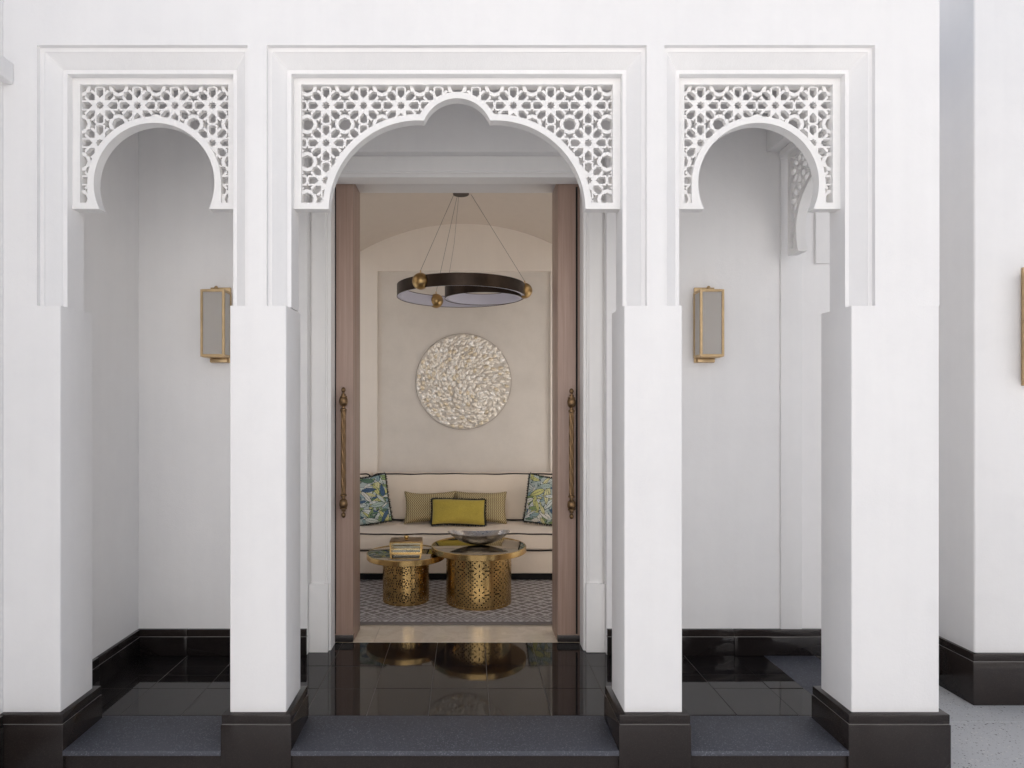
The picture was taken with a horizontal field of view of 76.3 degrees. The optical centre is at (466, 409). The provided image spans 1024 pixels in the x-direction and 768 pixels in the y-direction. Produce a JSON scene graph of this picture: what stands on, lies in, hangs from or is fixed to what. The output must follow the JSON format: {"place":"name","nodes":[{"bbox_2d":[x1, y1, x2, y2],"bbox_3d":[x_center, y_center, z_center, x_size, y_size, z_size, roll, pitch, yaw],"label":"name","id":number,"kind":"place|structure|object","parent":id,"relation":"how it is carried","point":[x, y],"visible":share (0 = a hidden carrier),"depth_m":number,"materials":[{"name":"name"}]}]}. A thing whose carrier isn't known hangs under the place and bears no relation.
{"place":"outdoors","nodes":[
{"label":"outdoors","id":0,"kind":"place"},
{"bbox_2d":[335,625,579,642],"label":"room floor","id":1,"kind":"structure","parent":0,"point":[455,634],"depth_m":4.33,"materials":[{"name":"beige stone"}]},
{"bbox_2d":[360,193,551,473],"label":"room walls","id":2,"kind":"structure","parent":1,"relation":"on","point":[401,430],"depth_m":6.43,"materials":[{"name":"paint"}]},
{"bbox_2d":[354,184,556,639],"bbox_3d":[-0.074,-0.011,4.340,1.374,3.019,0.209,0,0,0],"label":"door lining","id":3,"kind":"object","parent":2,"relation":"attached to","point":[455,188],"depth_m":4.34,"materials":[{"name":"brown wood"}]},
{"bbox_2d":[415,334,510,429],"bbox_3d":[-0.035,-0.277,6.417,0.949,0.949,0.037,0,0,0],"label":"shell artwork","id":4,"kind":"object","parent":2,"relation":"attached to","point":[462,381],"visible":1,"depth_m":6.41,"materials":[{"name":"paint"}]},
{"bbox_2d":[397,193,531,307],"bbox_3d":[-0.020,-1.381,5.504,1.140,0.895,1.088,0,0,0],"label":"chandelier","id":5,"kind":"object","parent":2,"relation":"hanging from","point":[461,288],"visible":1,"depth_m":5.27,"materials":[{"name":"brown metal"}]},
{"bbox_2d":[360,472,551,579],"bbox_3d":[-0.040,1.053,6.003,3.420,0.893,0.784,0,0,0],"label":"sofa","id":6,"kind":"object","parent":1,"relation":"on","point":[534,562],"visible":0.12,"depth_m":5.95,"materials":[{"name":"beige fabric"}]},
{"bbox_2d":[360,472,392,525],"bbox_3d":[-0.958,0.840,6.001,0.516,0.484,0.143,-8,-10,-12],"label":"cushion","id":7,"kind":"object","parent":6,"relation":"on","point":[375,508],"visible":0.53,"depth_m":5.97,"materials":[{"name":"multicoloured fabric"}]},
{"bbox_2d":[404,491,455,523],"bbox_3d":[-0.345,0.917,6.100,0.490,0.307,0.143,0,-13,-2],"label":"cushion","id":8,"kind":"object","parent":6,"relation":"on","point":[418,507],"visible":0.66,"depth_m":6.05,"materials":[{"name":"beige fabric"}]},
{"bbox_2d":[430,497,486,526],"bbox_3d":[-0.077,0.939,5.965,0.532,0.280,0.133,1,-17,0],"label":"cushion","id":9,"kind":"object","parent":6,"relation":"on","point":[459,512],"visible":1,"depth_m":5.92,"materials":[{"name":"fabric"}]},
{"bbox_2d":[455,491,506,523],"bbox_3d":[0.130,0.919,6.099,0.490,0.307,0.144,0,-13,2],"label":"cushion","id":10,"kind":"object","parent":6,"relation":"on","point":[495,508],"visible":0.69,"depth_m":6.06,"materials":[{"name":"beige fabric"}]},
{"bbox_2d":[523,472,551,525],"bbox_3d":[0.785,0.840,6.001,0.516,0.485,0.143,6,-10,11],"label":"cushion","id":11,"kind":"object","parent":6,"relation":"on","point":[538,505],"visible":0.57,"depth_m":5.97,"materials":[{"name":"multicoloured fabric"}]},
{"bbox_2d":[360,580,551,624],"bbox_3d":[-0.050,1.492,5.258,3.100,0.012,1.485,0,0,0],"label":"rug","id":12,"kind":"object","parent":1,"relation":"on","point":[531,602],"visible":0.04,"depth_m":4.81,"materials":[{"name":"grey carpet"}]},
{"bbox_2d":[366,545,443,606],"bbox_3d":[-0.477,1.300,5.085,0.610,0.370,0.610,0,0,-22],"label":"side table","id":13,"kind":"object","parent":12,"relation":"on","point":[405,583],"visible":0.99,"depth_m":4.93,"materials":[{"name":"gold metal"}]},
{"bbox_2d":[390,535,422,553],"bbox_3d":[-0.476,1.051,5.110,0.249,0.126,0.157,0,0,-1],"label":"glass box","id":14,"kind":"object","parent":13,"relation":"on","point":[406,544],"visible":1,"depth_m":5.04,"materials":[{"name":"gold metal"}]},
{"bbox_2d":[431,537,525,610],"bbox_3d":[0.091,1.268,5.050,0.736,0.436,0.736,0,0,-22],"label":"side table","id":15,"kind":"object","parent":12,"relation":"on","point":[480,578],"visible":1,"depth_m":4.84,"materials":[{"name":"gold metal"}]},
{"bbox_2d":[448,530,509,544],"bbox_3d":[0.094,0.995,5.050,0.490,0.107,0.210,0,0,-3],"label":"bowl","id":16,"kind":"object","parent":15,"relation":"on","point":[479,537],"visible":1,"depth_m":5.00,"materials":[{"name":"silver metal"}]},
{"bbox_2d":[939,686,1023,767],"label":"terrazzo paving","id":17,"kind":"structure","parent":0,"point":[987,736],"depth_m":3.26,"materials":[{"name":"grey stone"}]},
{"bbox_2d":[939,0,1023,704],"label":"wing wall","id":18,"kind":"structure","parent":17,"relation":"on","point":[981,388],"depth_m":3.60,"materials":[{"name":"white paint"}]},
{"bbox_2d":[1021,267,1023,385],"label":"wall lantern","id":19,"kind":"object","parent":18,"relation":"attached to","point":[1022,326],"depth_m":3.57,"materials":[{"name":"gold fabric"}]},
{"label":"ground","id":20,"kind":"structure","parent":0,"visible":0},
{"bbox_2d":[0,0,12,767],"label":"courtyard side wall","id":21,"kind":"structure","parent":20,"relation":"on","point":[6,71],"depth_m":2.88,"materials":[{"name":"white paint"}]},
{"bbox_2d":[0,306,101,767],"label":"column","id":22,"kind":"structure","parent":20,"relation":"on","point":[52,703],"depth_m":2.89,"materials":[{"name":"white paint"}]},
{"bbox_2d":[3,0,938,311],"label":"arcade wall","id":23,"kind":"structure","parent":22,"relation":"on","point":[879,58],"depth_m":2.89,"materials":[{"name":"white paint"}]},
{"bbox_2d":[72,78,232,212],"bbox_3d":[-1.444,-1.228,3.027,0.754,0.604,0.055,0,0,0],"label":"arch screen","id":24,"kind":"object","parent":23,"relation":"attached to","point":[86,183],"visible":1,"depth_m":3.02,"materials":[{"name":"white paint"}]},
{"bbox_2d":[294,78,620,212],"bbox_3d":[-0.045,-1.228,3.027,1.508,0.604,0.055,0,0,0],"label":"arch screen","id":25,"kind":"object","parent":23,"relation":"attached to","point":[464,96],"visible":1,"depth_m":3.02,"materials":[{"name":"white paint"}]},
{"bbox_2d":[679,78,840,212],"bbox_3d":[1.346,-1.228,3.027,0.755,0.604,0.055,0,0,0],"label":"arch screen","id":26,"kind":"object","parent":23,"relation":"attached to","point":[828,170],"visible":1,"depth_m":3.02,"materials":[{"name":"white paint"}]},
{"bbox_2d":[84,90,139,685],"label":"porch end wall","id":27,"kind":"structure","parent":20,"relation":"on","point":[111,270],"depth_m":3.71,"materials":[{"name":"white paint"}]},
{"bbox_2d":[138,90,766,90],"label":"porch ceiling","id":28,"kind":"structure","parent":27,"relation":"on","point":[455,90],"depth_m":3.97,"materials":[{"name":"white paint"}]},
{"bbox_2d":[221,306,307,767],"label":"column","id":29,"kind":"structure","parent":20,"relation":"on","point":[264,716],"depth_m":2.89,"materials":[{"name":"white paint"}]},
{"bbox_2d":[62,716,848,767],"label":"front step","id":30,"kind":"object","parent":20,"relation":"on","point":[456,742],"visible":0.84,"depth_m":2.92,"materials":[{"name":"grey stone"}]},
{"bbox_2d":[101,643,820,745],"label":"porch floor","id":31,"kind":"structure","parent":20,"relation":"on","point":[456,679],"depth_m":3.57,"materials":[{"name":"grey tile"}]},
{"bbox_2d":[138,91,829,659],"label":"porch back wall","id":32,"kind":"structure","parent":31,"relation":"on","point":[752,491],"depth_m":3.98,"materials":[{"name":"white paint"}]},
{"bbox_2d":[200,286,231,362],"bbox_3d":[-1.503,-0.515,3.909,0.142,0.459,0.143,0,0,0],"label":"wall lantern","id":33,"kind":"object","parent":32,"relation":"attached to","point":[215,303],"depth_m":3.84,"materials":[{"name":"white glass"}]},
{"bbox_2d":[309,156,604,651],"bbox_3d":[-0.075,-0.039,4.126,2.650,3.078,0.228,0,0,0],"label":"door surround","id":34,"kind":"object","parent":32,"relation":"attached to","point":[457,170],"visible":0.91,"depth_m":4.03,"materials":[{"name":"white paint"}]},
{"bbox_2d":[335,184,354,641],"bbox_3d":[-1.065,-0.012,4.161,0.669,3.016,0.142,0,0,0],"label":"sliding door","id":35,"kind":"structure","parent":34,"relation":"attached to","point":[344,412],"depth_m":4.18,"materials":[{"name":"brown wood"}]},
{"bbox_2d":[557,184,579,641],"bbox_3d":[0.916,-0.012,4.161,0.667,3.016,0.142,0,0,0],"label":"sliding door","id":36,"kind":"structure","parent":34,"relation":"attached to","point":[568,412],"depth_m":4.18,"materials":[{"name":"brown wood"}]},
{"bbox_2d":[693,286,723,362],"bbox_3d":[1.448,-0.515,3.909,0.142,0.459,0.143,0,0,0],"label":"wall lantern","id":37,"kind":"object","parent":32,"relation":"attached to","point":[708,324],"depth_m":3.84,"materials":[{"name":"white glass"}]},
{"bbox_2d":[767,90,825,158],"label":"end beam","id":38,"kind":"structure","parent":32,"relation":"attached to","point":[783,146],"depth_m":3.82,"materials":[{"name":"white paint"}]},
{"bbox_2d":[788,131,825,255],"bbox_3d":[1.958,-1.228,3.535,0.055,0.604,0.755,0,0,0],"label":"arch screen","id":39,"kind":"object","parent":38,"relation":"attached to","point":[800,186],"visible":0.35,"depth_m":3.81,"materials":[{"name":"white paint"}]},
{"bbox_2d":[604,306,690,767],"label":"column","id":40,"kind":"structure","parent":20,"relation":"on","point":[647,716],"depth_m":2.89,"materials":[{"name":"white paint"}]},
{"bbox_2d":[812,306,950,767],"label":"column","id":41,"kind":"structure","parent":20,"relation":"on","point":[875,699],"depth_m":2.89,"materials":[{"name":"white paint"}]}
]}

